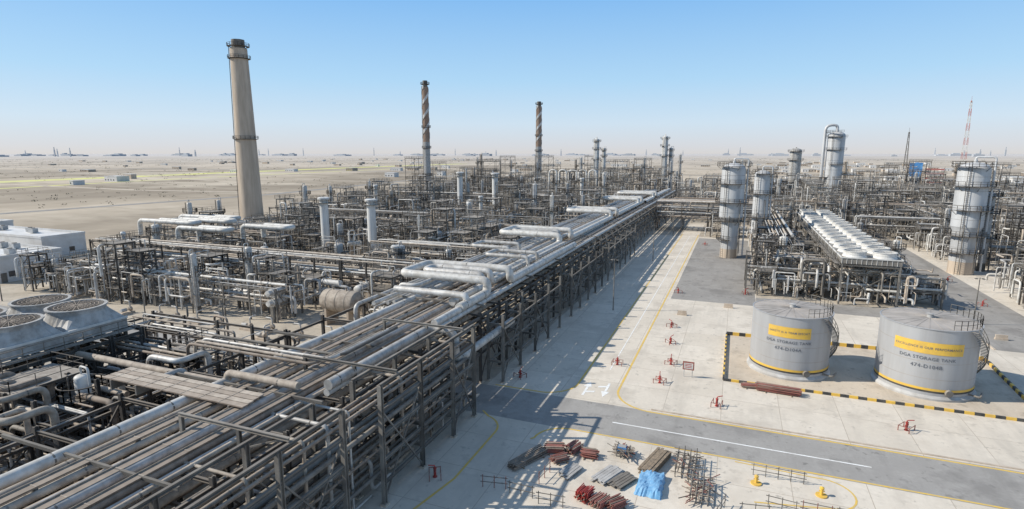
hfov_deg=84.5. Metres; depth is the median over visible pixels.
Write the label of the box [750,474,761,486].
valve post
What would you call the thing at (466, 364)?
link girder
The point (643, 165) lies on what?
process column
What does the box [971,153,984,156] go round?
skyline building
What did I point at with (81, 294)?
pump
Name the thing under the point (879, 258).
air cooler
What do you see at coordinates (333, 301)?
horizontal vessel
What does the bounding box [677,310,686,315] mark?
concrete barrier
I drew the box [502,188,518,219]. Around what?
access platform
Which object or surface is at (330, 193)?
process column
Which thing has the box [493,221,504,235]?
process column
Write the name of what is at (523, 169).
building
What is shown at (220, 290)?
pipe
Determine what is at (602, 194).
access platform
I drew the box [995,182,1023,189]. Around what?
warehouse
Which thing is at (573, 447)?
tube stack
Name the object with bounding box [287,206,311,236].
access platform
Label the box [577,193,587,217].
process column
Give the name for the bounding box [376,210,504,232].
pipe rack
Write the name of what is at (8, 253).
building
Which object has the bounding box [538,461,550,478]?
tube barrier
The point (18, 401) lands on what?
pipe
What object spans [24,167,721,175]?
path
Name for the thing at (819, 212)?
air cooler
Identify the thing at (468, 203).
process column
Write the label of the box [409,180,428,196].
access platform
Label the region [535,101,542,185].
chimney
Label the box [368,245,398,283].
access platform
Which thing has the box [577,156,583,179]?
process column
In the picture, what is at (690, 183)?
process column
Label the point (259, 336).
pump
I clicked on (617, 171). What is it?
access platform
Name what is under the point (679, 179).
access platform
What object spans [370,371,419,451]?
pipe
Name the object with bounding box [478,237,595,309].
pipe rack
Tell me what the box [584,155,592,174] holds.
access platform
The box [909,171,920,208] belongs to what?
process column
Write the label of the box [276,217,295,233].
access platform
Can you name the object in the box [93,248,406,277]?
pipe
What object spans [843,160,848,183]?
process column
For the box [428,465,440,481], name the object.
fire hydrant
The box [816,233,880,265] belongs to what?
air cooler
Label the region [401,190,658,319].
pipe
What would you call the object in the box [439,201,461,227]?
access platform
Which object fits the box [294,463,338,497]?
link girder
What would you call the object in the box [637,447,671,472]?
board stack
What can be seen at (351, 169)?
building
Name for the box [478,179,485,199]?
process column
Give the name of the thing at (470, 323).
link girder
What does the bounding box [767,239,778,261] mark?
access platform
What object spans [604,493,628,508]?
tube stack
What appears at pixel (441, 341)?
pipe
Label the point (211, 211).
access platform
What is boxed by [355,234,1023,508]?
concrete yard
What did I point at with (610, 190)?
access platform
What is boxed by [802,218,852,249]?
air cooler
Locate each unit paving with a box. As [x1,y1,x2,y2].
[0,202,674,508]
[652,196,1023,252]
[749,240,941,310]
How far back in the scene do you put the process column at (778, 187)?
265.38 m
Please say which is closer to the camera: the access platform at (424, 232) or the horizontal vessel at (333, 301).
the horizontal vessel at (333, 301)
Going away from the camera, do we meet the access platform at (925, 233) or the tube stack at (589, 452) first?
the tube stack at (589, 452)
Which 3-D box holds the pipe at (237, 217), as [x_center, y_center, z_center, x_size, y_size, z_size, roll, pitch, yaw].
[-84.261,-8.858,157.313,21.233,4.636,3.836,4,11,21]
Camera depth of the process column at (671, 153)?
390.45 m
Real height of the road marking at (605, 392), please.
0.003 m
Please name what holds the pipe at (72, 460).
on the pipe rack at (39, 434)
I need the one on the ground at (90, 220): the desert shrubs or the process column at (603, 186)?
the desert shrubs
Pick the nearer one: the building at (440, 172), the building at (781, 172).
the building at (440, 172)
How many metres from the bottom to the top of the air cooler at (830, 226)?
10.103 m
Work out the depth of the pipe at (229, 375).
47.97 m
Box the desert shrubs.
[0,158,1022,207]
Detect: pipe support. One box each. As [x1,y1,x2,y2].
[1,433,179,490]
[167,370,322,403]
[272,331,407,352]
[373,292,485,305]
[561,221,620,224]
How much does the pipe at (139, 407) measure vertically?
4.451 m
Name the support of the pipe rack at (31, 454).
on the unit paving at (235, 314)
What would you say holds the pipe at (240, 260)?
on the pipe rack at (160, 246)
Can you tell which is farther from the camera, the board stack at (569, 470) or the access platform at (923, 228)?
the access platform at (923, 228)
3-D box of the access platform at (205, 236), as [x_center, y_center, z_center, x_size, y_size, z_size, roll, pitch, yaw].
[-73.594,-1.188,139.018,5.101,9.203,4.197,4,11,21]
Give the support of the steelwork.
on the ground at (90, 220)
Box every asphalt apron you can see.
[671,238,755,305]
[756,298,882,316]
[850,220,1023,352]
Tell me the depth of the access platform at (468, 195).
227.36 m
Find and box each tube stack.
[507,444,548,470]
[544,441,565,455]
[548,452,569,465]
[564,440,583,455]
[574,483,594,503]
[579,446,599,461]
[588,491,610,508]
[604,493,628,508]
[741,382,757,390]
[756,381,801,396]
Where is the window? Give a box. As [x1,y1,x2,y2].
[8,270,15,276]
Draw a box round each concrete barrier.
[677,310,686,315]
[724,303,732,308]
[994,334,1008,340]
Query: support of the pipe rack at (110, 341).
on the unit paving at (235, 314)
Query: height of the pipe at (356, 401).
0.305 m
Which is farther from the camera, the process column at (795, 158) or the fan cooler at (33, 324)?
the process column at (795, 158)
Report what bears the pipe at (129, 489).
on the pipe rack at (39, 434)
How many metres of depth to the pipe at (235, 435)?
40.70 m
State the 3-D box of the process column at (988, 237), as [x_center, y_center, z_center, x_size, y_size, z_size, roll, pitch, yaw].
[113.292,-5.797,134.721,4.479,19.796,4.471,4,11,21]
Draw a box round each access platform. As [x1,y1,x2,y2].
[0,432,67,487]
[16,246,51,291]
[53,260,89,294]
[61,252,94,288]
[69,248,101,266]
[92,241,126,290]
[99,234,141,303]
[109,260,139,290]
[119,230,153,267]
[123,242,159,304]
[132,392,177,413]
[138,256,167,273]
[163,216,189,240]
[165,234,189,270]
[190,246,229,295]
[195,239,224,262]
[197,206,224,244]
[197,231,227,249]
[214,259,245,296]
[218,233,246,271]
[248,218,276,255]
[251,212,281,243]
[252,249,288,293]
[262,230,290,255]
[267,263,303,317]
[274,194,295,219]
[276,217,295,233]
[283,210,310,250]
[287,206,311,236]
[289,198,313,237]
[299,267,328,309]
[301,202,319,237]
[301,228,321,251]
[302,222,329,250]
[308,195,323,218]
[310,241,334,274]
[328,197,346,221]
[329,212,347,246]
[331,184,354,206]
[336,212,365,253]
[338,193,360,214]
[340,212,362,245]
[343,188,364,203]
[343,199,362,213]
[346,191,370,222]
[362,246,391,272]
[364,230,387,257]
[365,191,388,226]
[367,265,404,312]
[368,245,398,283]
[371,178,389,214]
[376,181,393,210]
[377,218,391,240]
[377,220,401,253]
[386,208,408,236]
[391,216,416,247]
[392,184,412,210]
[394,186,414,207]
[399,196,421,217]
[402,209,433,249]
[403,193,424,217]
[404,156,423,193]
[407,216,430,236]
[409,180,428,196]
[412,173,433,195]
[412,225,437,259]
[419,177,440,207]
[420,221,444,248]
[421,190,436,210]
[426,177,444,205]
[427,197,448,219]
[430,161,446,186]
[432,203,453,241]
[437,180,456,201]
[439,196,461,218]
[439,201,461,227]
[446,182,464,203]
[448,204,466,236]
[449,226,472,254]
[455,250,478,261]
[459,166,476,184]
[461,211,485,255]
[464,192,486,211]
[467,204,494,229]
[468,214,485,242]
[472,173,491,203]
[473,220,498,253]
[477,159,500,192]
[479,168,497,192]
[480,233,506,259]
[482,174,500,203]
[482,194,501,218]
[494,231,519,244]
[495,181,517,214]
[498,177,519,190]
[500,155,515,181]
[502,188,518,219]
[503,184,520,213]
[509,179,525,207]
[510,190,527,212]
[512,198,531,223]
[515,165,532,187]
[520,195,540,217]
[525,165,539,186]
[526,203,549,225]
[530,198,547,223]
[531,172,545,189]
[531,181,554,194]
[534,155,553,184]
[541,196,562,225]
[545,192,563,217]
[549,197,566,223]
[550,184,573,212]
[553,168,573,190]
[554,196,570,220]
[568,192,586,214]
[571,169,585,199]
[577,179,591,202]
[578,186,600,214]
[581,175,597,196]
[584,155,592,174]
[587,167,610,200]
[589,190,608,204]
[600,160,614,184]
[601,168,613,200]
[605,178,623,202]
[608,180,626,201]
[609,168,626,194]
[612,170,627,200]
[614,159,629,186]
[621,166,639,190]
[629,171,650,189]
[634,158,651,184]
[637,170,659,191]
[639,168,660,189]
[653,166,667,187]
[663,177,680,190]
[709,208,720,236]
[753,233,775,289]
[755,262,777,295]
[756,221,774,237]
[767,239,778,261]
[771,195,794,230]
[780,262,799,291]
[781,247,800,280]
[792,235,814,251]
[793,237,818,256]
[800,262,822,294]
[802,252,828,299]
[862,229,873,238]
[906,272,942,305]
[913,222,942,251]
[913,224,936,247]
[935,222,950,259]
[987,240,1020,271]
[993,231,1023,259]
[995,200,1023,251]
[1002,218,1023,251]
[1005,208,1023,257]
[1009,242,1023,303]
[1018,269,1023,308]
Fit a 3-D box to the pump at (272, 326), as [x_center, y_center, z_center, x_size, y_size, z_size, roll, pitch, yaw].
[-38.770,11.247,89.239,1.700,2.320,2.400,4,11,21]
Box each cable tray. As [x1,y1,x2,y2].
[0,302,423,505]
[29,239,569,508]
[69,309,448,508]
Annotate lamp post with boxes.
[137,277,146,320]
[217,305,227,368]
[611,259,618,309]
[974,278,985,319]
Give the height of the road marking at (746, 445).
0.001 m
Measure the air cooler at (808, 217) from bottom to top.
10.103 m
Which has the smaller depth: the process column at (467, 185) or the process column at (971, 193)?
the process column at (971, 193)
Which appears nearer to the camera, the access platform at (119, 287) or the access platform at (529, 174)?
the access platform at (119, 287)
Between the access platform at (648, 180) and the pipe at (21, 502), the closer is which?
the pipe at (21, 502)
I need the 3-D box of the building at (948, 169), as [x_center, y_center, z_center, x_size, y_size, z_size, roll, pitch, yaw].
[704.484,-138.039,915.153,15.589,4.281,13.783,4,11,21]
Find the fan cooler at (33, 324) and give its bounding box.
[0,294,135,413]
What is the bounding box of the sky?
[0,0,1023,153]
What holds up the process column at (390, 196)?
on the unit paving at (235, 314)
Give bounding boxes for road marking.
[413,410,498,508]
[495,234,682,392]
[530,428,1009,508]
[581,382,593,394]
[598,383,609,396]
[610,236,689,369]
[612,422,871,467]
[617,235,1023,473]
[735,461,857,508]
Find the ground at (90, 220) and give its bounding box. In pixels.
[0,154,1023,508]
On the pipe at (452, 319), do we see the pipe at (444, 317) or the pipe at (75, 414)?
the pipe at (444, 317)
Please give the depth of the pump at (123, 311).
99.84 m
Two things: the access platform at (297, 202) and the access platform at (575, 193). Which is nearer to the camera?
the access platform at (297, 202)
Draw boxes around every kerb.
[651,409,1023,470]
[925,296,995,349]
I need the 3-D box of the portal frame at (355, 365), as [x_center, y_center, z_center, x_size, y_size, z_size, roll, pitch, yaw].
[-13.861,10.020,47.834,9.600,1.870,0.250,4,11,21]
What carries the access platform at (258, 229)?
on the unit paving at (235, 314)
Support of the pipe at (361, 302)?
on the pipe rack at (499, 306)
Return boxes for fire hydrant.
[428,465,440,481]
[515,366,526,379]
[611,357,621,366]
[653,371,666,384]
[664,354,677,364]
[665,334,675,344]
[710,395,722,408]
[897,420,915,433]
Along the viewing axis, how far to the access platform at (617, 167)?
392.20 m
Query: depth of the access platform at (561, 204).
207.31 m
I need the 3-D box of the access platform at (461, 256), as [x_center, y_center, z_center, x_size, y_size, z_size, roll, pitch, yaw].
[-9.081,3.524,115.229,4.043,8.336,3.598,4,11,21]
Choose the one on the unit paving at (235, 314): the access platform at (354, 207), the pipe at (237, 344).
the access platform at (354, 207)
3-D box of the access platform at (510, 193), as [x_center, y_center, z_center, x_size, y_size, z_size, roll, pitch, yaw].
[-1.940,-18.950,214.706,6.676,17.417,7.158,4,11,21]
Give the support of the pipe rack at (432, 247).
on the unit paving at (235, 314)
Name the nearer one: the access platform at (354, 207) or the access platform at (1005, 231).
the access platform at (1005, 231)
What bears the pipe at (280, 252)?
on the pipe rack at (313, 260)
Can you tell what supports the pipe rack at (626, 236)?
on the unit paving at (235, 314)
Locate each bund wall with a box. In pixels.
[722,333,726,379]
[723,378,1023,421]
[727,331,983,359]
[987,360,1023,399]
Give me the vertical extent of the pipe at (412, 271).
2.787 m
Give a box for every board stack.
[557,462,582,479]
[590,465,624,484]
[606,471,637,488]
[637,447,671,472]
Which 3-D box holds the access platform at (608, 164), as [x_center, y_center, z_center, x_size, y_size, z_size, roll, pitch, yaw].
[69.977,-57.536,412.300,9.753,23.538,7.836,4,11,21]
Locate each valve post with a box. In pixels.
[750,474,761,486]
[815,486,826,498]
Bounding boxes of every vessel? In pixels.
[257,278,272,311]
[319,286,362,324]
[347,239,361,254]
[354,279,373,314]
[390,244,403,268]
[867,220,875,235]
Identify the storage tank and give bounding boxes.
[747,295,838,381]
[870,304,989,402]
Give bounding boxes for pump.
[70,286,79,299]
[74,284,89,298]
[89,288,105,298]
[120,300,134,314]
[154,303,165,317]
[156,293,170,305]
[167,306,181,320]
[177,294,190,304]
[187,309,203,324]
[203,295,217,305]
[208,311,222,326]
[239,314,255,330]
[255,323,269,340]
[262,317,277,333]
[291,323,303,341]
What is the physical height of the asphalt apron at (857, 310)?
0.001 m
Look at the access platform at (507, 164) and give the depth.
435.59 m
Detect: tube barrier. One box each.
[480,474,507,488]
[507,480,534,498]
[536,491,564,507]
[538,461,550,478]
[716,493,726,508]
[740,502,771,508]
[751,463,780,476]
[766,495,799,508]
[776,468,806,483]
[800,500,834,508]
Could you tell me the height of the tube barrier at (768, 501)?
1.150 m
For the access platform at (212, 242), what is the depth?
129.96 m
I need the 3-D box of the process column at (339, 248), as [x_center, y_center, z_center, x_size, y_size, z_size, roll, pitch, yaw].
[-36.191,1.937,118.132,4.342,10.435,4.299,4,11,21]
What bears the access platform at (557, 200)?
on the unit paving at (235, 314)
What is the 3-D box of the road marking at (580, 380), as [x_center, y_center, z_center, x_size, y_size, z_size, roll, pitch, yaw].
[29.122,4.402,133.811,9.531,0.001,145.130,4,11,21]
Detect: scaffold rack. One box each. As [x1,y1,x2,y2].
[607,440,635,458]
[670,445,707,481]
[678,472,720,505]
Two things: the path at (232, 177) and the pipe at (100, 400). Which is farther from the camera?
the path at (232, 177)
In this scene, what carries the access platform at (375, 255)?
on the unit paving at (235, 314)
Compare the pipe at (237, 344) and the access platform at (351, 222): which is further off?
the access platform at (351, 222)
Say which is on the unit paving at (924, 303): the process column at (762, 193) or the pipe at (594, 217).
the process column at (762, 193)
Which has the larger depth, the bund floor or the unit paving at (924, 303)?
the unit paving at (924, 303)
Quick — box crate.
[617,444,626,453]
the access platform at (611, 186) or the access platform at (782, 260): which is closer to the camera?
the access platform at (782, 260)
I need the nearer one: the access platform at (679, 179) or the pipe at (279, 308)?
the pipe at (279, 308)
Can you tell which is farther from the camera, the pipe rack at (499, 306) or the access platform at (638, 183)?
the access platform at (638, 183)
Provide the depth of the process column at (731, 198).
149.86 m
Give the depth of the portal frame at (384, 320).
58.52 m
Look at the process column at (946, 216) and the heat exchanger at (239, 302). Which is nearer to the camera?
the heat exchanger at (239, 302)
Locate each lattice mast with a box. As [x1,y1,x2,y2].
[901,129,909,181]
[959,100,972,164]
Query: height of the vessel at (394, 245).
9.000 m
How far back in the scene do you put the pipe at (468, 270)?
80.19 m
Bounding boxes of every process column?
[43,255,66,290]
[55,365,111,437]
[145,221,166,247]
[182,200,196,241]
[183,249,205,313]
[213,197,225,225]
[237,243,260,297]
[254,243,268,280]
[297,220,308,240]
[299,183,311,205]
[326,186,334,207]
[327,239,349,288]
[332,220,346,242]
[359,216,366,232]
[365,179,373,198]
[385,188,396,215]
[394,241,410,268]
[403,260,416,282]
[413,189,420,205]
[427,195,437,209]
[430,228,446,250]
[439,246,456,260]
[462,199,475,221]
[464,169,469,198]
[464,181,472,199]
[470,167,476,185]
[478,154,482,182]
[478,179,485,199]
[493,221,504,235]
[509,160,513,176]
[511,204,521,217]
[519,176,524,188]
[529,181,539,224]
[536,162,539,180]
[545,192,557,225]
[552,173,559,216]
[562,181,571,205]
[573,159,578,177]
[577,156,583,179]
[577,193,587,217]
[592,137,600,184]
[599,172,607,206]
[601,146,606,168]
[641,156,647,190]
[659,134,669,190]
[667,161,673,197]
[668,146,674,187]
[673,169,679,196]
[678,153,682,188]
[686,178,693,202]
[715,158,751,258]
[747,166,775,245]
[752,234,770,261]
[773,177,783,204]
[773,233,793,280]
[788,147,804,195]
[792,173,800,195]
[794,202,807,219]
[822,130,846,198]
[839,197,849,219]
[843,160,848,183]
[853,219,868,231]
[885,236,906,281]
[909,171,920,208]
[936,205,951,255]
[942,156,997,274]
[951,162,959,186]
[975,189,1003,271]
[986,231,999,263]
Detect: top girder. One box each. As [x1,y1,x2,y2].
[184,409,342,508]
[351,321,450,381]
[379,324,473,386]
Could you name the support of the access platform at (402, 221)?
on the unit paving at (235, 314)
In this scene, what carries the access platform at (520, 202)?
on the unit paving at (235, 314)
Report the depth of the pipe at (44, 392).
44.65 m
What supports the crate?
in the scaffold rack at (628, 450)
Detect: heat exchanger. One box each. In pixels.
[233,288,251,308]
[265,286,287,322]
[319,278,342,290]
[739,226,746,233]
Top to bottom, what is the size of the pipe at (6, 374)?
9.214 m
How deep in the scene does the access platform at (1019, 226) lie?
139.58 m
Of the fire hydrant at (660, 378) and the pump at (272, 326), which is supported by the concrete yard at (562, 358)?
the fire hydrant at (660, 378)
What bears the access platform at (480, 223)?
on the unit paving at (235, 314)
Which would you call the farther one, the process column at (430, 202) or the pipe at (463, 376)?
the process column at (430, 202)
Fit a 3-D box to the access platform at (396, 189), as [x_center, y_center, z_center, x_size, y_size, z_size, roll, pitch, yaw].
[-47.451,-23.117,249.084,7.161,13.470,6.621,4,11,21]
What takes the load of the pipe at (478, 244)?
on the pipe support
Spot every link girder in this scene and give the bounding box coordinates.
[125,389,155,401]
[137,423,192,450]
[290,404,341,437]
[292,435,338,468]
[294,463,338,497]
[325,304,363,320]
[455,353,480,374]
[456,317,479,333]
[460,335,479,351]
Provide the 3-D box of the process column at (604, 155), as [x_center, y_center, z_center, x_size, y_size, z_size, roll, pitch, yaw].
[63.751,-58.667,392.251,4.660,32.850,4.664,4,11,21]
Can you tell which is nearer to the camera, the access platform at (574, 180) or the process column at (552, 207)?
the process column at (552, 207)
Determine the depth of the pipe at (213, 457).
43.91 m
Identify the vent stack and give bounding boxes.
[116,231,129,249]
[316,197,330,252]
[363,198,378,249]
[371,185,379,214]
[455,172,464,217]
[476,196,484,218]
[490,173,499,205]
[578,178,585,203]
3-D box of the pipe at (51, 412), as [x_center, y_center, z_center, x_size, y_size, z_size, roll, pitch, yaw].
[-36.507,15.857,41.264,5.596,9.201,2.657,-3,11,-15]
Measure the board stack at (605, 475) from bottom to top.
0.279 m
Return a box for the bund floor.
[726,335,1023,418]
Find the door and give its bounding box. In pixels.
[1,273,7,282]
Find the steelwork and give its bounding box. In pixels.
[0,159,1023,456]
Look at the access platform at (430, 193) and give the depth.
236.18 m
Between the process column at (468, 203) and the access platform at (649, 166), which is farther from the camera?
the access platform at (649, 166)
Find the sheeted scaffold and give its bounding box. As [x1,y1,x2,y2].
[903,162,944,188]
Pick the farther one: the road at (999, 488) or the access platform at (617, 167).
the access platform at (617, 167)
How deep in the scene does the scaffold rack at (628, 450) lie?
52.63 m
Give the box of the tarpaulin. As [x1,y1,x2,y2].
[634,470,665,500]
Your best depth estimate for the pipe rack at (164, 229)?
146.14 m
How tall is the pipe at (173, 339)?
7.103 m
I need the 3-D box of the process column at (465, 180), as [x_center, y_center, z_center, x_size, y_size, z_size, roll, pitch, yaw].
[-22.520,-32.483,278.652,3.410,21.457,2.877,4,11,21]
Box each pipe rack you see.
[0,325,146,409]
[0,335,199,457]
[0,351,224,486]
[0,392,293,508]
[0,431,41,505]
[31,259,174,305]
[89,238,226,275]
[112,310,291,375]
[145,224,281,258]
[149,404,350,508]
[151,271,295,322]
[185,315,450,500]
[201,244,360,301]
[269,205,384,225]
[340,255,438,302]
[349,322,477,506]
[362,260,554,382]
[368,238,487,259]
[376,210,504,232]
[379,192,465,207]
[402,219,508,259]
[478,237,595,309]
[485,275,561,382]
[497,216,550,227]
[553,224,621,275]
[560,246,603,316]
[573,213,642,249]
[598,224,635,280]
[610,203,657,236]
[640,196,669,221]
[644,191,676,198]
[655,201,751,232]
[672,202,800,222]
[743,262,945,309]
[744,250,832,292]
[762,214,795,248]
[803,202,951,231]
[852,191,1001,199]
[852,215,1020,245]
[890,205,940,235]
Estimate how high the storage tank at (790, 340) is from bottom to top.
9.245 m
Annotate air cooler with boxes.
[793,209,835,233]
[794,210,832,234]
[796,212,834,236]
[798,214,845,239]
[800,216,841,231]
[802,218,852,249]
[804,220,856,250]
[806,222,852,245]
[808,225,862,254]
[811,227,869,267]
[813,230,872,267]
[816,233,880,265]
[819,237,886,280]
[823,240,894,287]
[827,244,900,301]
[831,249,910,306]
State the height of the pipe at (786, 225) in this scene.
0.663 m
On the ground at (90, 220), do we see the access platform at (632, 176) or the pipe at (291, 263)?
the access platform at (632, 176)
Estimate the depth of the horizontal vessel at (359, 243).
151.64 m
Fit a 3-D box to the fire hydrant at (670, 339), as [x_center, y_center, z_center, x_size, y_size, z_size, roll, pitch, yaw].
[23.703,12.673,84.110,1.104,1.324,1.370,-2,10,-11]
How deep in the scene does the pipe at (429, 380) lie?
53.88 m
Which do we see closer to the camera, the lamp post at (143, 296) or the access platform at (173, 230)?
the lamp post at (143, 296)
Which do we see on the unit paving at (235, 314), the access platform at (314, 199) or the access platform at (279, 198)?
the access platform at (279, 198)
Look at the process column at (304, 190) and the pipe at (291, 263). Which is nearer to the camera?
the pipe at (291, 263)
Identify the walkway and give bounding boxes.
[102,367,263,408]
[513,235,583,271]
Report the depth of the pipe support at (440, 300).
73.35 m
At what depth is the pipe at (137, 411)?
49.93 m
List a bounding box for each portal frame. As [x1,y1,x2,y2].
[178,412,290,453]
[302,354,396,384]
[382,318,462,340]
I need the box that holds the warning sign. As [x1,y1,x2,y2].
[683,361,694,374]
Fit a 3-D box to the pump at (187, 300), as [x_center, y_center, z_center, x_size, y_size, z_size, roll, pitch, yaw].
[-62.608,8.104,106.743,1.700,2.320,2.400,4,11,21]
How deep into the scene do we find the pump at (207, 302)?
105.39 m
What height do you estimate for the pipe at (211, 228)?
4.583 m
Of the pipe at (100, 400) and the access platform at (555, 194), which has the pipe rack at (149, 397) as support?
the pipe at (100, 400)
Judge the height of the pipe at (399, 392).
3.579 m
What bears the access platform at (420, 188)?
on the unit paving at (235, 314)
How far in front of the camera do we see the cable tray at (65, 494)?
36.34 m
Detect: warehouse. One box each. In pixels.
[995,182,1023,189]
[1003,177,1023,181]
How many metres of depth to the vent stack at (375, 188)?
201.00 m
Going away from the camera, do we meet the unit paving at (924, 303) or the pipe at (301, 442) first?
the pipe at (301, 442)
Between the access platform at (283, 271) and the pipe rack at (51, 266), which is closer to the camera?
the access platform at (283, 271)
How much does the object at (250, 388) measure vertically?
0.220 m
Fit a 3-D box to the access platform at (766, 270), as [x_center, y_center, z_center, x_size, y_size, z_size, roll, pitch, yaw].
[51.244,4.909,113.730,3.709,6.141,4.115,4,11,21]
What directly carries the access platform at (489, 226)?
on the unit paving at (235, 314)
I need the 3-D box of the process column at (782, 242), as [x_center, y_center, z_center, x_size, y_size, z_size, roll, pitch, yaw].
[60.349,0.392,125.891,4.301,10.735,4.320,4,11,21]
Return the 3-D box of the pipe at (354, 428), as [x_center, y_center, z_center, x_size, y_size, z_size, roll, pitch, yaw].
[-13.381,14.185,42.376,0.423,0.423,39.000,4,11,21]
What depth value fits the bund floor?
69.88 m
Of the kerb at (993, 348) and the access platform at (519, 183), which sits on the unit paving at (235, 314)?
the access platform at (519, 183)
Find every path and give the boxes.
[0,164,449,182]
[0,168,404,188]
[0,174,468,213]
[1,180,527,193]
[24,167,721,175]
[67,168,586,182]
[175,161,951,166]
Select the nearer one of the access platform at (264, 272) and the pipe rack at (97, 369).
the pipe rack at (97, 369)
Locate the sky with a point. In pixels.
(81, 76)
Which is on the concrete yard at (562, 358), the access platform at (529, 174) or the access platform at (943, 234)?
the access platform at (943, 234)
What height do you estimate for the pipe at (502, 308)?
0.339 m
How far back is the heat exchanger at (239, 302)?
102.75 m
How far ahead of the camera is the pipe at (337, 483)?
44.81 m
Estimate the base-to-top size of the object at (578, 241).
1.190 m
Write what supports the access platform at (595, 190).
on the unit paving at (235, 314)
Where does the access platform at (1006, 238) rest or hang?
on the concrete yard at (562, 358)
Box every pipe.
[0,224,583,495]
[0,232,562,489]
[0,237,568,508]
[0,240,556,506]
[0,283,467,507]
[0,327,357,490]
[0,354,43,369]
[0,371,23,401]
[0,376,57,408]
[0,379,21,403]
[0,386,51,420]
[0,401,77,446]
[0,406,59,449]
[0,408,34,449]
[0,416,104,452]
[0,430,20,466]
[0,458,28,472]
[7,403,87,469]
[9,425,45,457]
[18,347,73,365]
[21,397,92,435]
[22,416,106,445]
[24,284,475,508]
[25,238,568,508]
[47,224,603,508]
[52,385,113,404]
[58,274,280,319]
[58,359,103,387]
[65,379,129,426]
[74,351,300,389]
[74,393,119,425]
[87,190,671,508]
[92,239,409,265]
[92,333,374,364]
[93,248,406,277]
[94,402,135,417]
[95,238,340,258]
[95,263,286,286]
[100,237,414,263]
[100,331,381,361]
[104,198,658,508]
[104,246,371,271]
[105,191,671,508]
[105,277,287,299]
[106,236,363,257]
[108,245,399,272]
[111,203,650,508]
[112,396,173,479]
[114,329,388,358]
[118,368,186,417]
[119,326,397,355]
[122,256,401,283]
[124,393,323,508]
[126,394,324,508]
[127,322,259,362]
[129,403,312,508]
[130,390,159,412]
[132,315,236,349]
[134,405,147,411]
[134,408,144,413]
[137,218,201,234]
[141,196,668,508]
[142,196,666,507]
[142,324,196,341]
[146,350,212,390]
[147,320,175,350]
[148,336,168,367]
[149,342,257,362]
[153,261,398,285]
[156,252,321,278]
[159,338,230,368]
[160,205,654,508]
[165,395,177,402]
[171,214,641,508]
[173,201,662,508]
[175,225,234,238]
[177,217,236,233]
[178,214,240,224]
[183,461,249,503]
[195,344,446,508]
[197,335,281,349]
[200,338,460,508]
[214,339,466,508]
[217,479,276,498]
[218,256,374,270]
[237,358,449,508]
[240,223,294,241]
[249,427,325,508]
[251,360,456,508]
[262,357,466,508]
[270,412,342,508]
[286,379,449,507]
[294,400,371,508]
[295,376,460,508]
[304,378,464,508]
[315,392,455,508]
[318,446,391,489]
[324,190,675,395]
[324,317,514,389]
[326,195,674,424]
[330,434,413,469]
[334,405,449,506]
[336,394,465,508]
[353,189,646,320]
[361,385,417,427]
[369,240,477,252]
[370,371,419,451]
[372,278,433,304]
[373,302,385,311]
[386,190,649,300]
[386,190,651,304]
[390,189,648,293]
[392,190,653,303]
[393,285,469,324]
[397,190,655,322]
[400,354,445,437]
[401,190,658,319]
[401,242,576,310]
[414,353,479,406]
[418,211,526,242]
[423,242,566,305]
[424,339,468,402]
[446,203,645,309]
[448,225,605,309]
[471,240,533,263]
[484,217,599,276]
[485,246,563,272]
[493,218,612,275]
[566,201,636,237]
[566,201,642,237]
[602,189,665,214]
[769,277,941,291]
[772,204,793,236]
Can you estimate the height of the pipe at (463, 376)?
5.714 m
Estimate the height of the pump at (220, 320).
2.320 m
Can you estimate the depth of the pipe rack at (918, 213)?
197.47 m
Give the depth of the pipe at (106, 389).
47.94 m
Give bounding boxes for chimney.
[226,39,263,219]
[420,80,431,195]
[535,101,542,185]
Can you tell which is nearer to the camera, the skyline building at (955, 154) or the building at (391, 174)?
the building at (391, 174)
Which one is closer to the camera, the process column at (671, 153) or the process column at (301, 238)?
the process column at (301, 238)
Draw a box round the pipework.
[0,124,1023,506]
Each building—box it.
[0,219,13,225]
[0,225,86,255]
[0,241,62,283]
[69,180,84,184]
[79,169,95,171]
[104,175,129,181]
[111,153,125,155]
[124,174,136,178]
[272,154,287,155]
[285,169,297,171]
[346,168,357,170]
[385,172,398,176]
[390,168,402,170]
[436,171,446,175]
[519,168,531,170]
[772,153,788,155]
[774,171,784,174]
[938,168,952,170]
[948,153,963,155]
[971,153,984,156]
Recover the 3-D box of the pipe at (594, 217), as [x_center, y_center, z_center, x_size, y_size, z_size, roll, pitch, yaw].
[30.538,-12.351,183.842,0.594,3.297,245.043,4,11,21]
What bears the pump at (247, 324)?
on the unit paving at (235, 314)
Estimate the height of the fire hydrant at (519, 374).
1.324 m
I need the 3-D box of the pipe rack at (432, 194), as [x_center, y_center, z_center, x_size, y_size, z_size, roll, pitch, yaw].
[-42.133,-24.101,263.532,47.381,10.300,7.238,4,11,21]
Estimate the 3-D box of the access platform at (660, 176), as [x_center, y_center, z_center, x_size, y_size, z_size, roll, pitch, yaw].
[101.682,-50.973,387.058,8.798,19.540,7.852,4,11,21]
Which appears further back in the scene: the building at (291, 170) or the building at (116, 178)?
the building at (291, 170)
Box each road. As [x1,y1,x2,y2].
[0,305,1023,508]
[567,224,703,405]
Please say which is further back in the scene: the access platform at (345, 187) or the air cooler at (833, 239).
the access platform at (345, 187)
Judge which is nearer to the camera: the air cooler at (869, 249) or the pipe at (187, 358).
the pipe at (187, 358)
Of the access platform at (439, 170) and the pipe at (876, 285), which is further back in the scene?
the access platform at (439, 170)

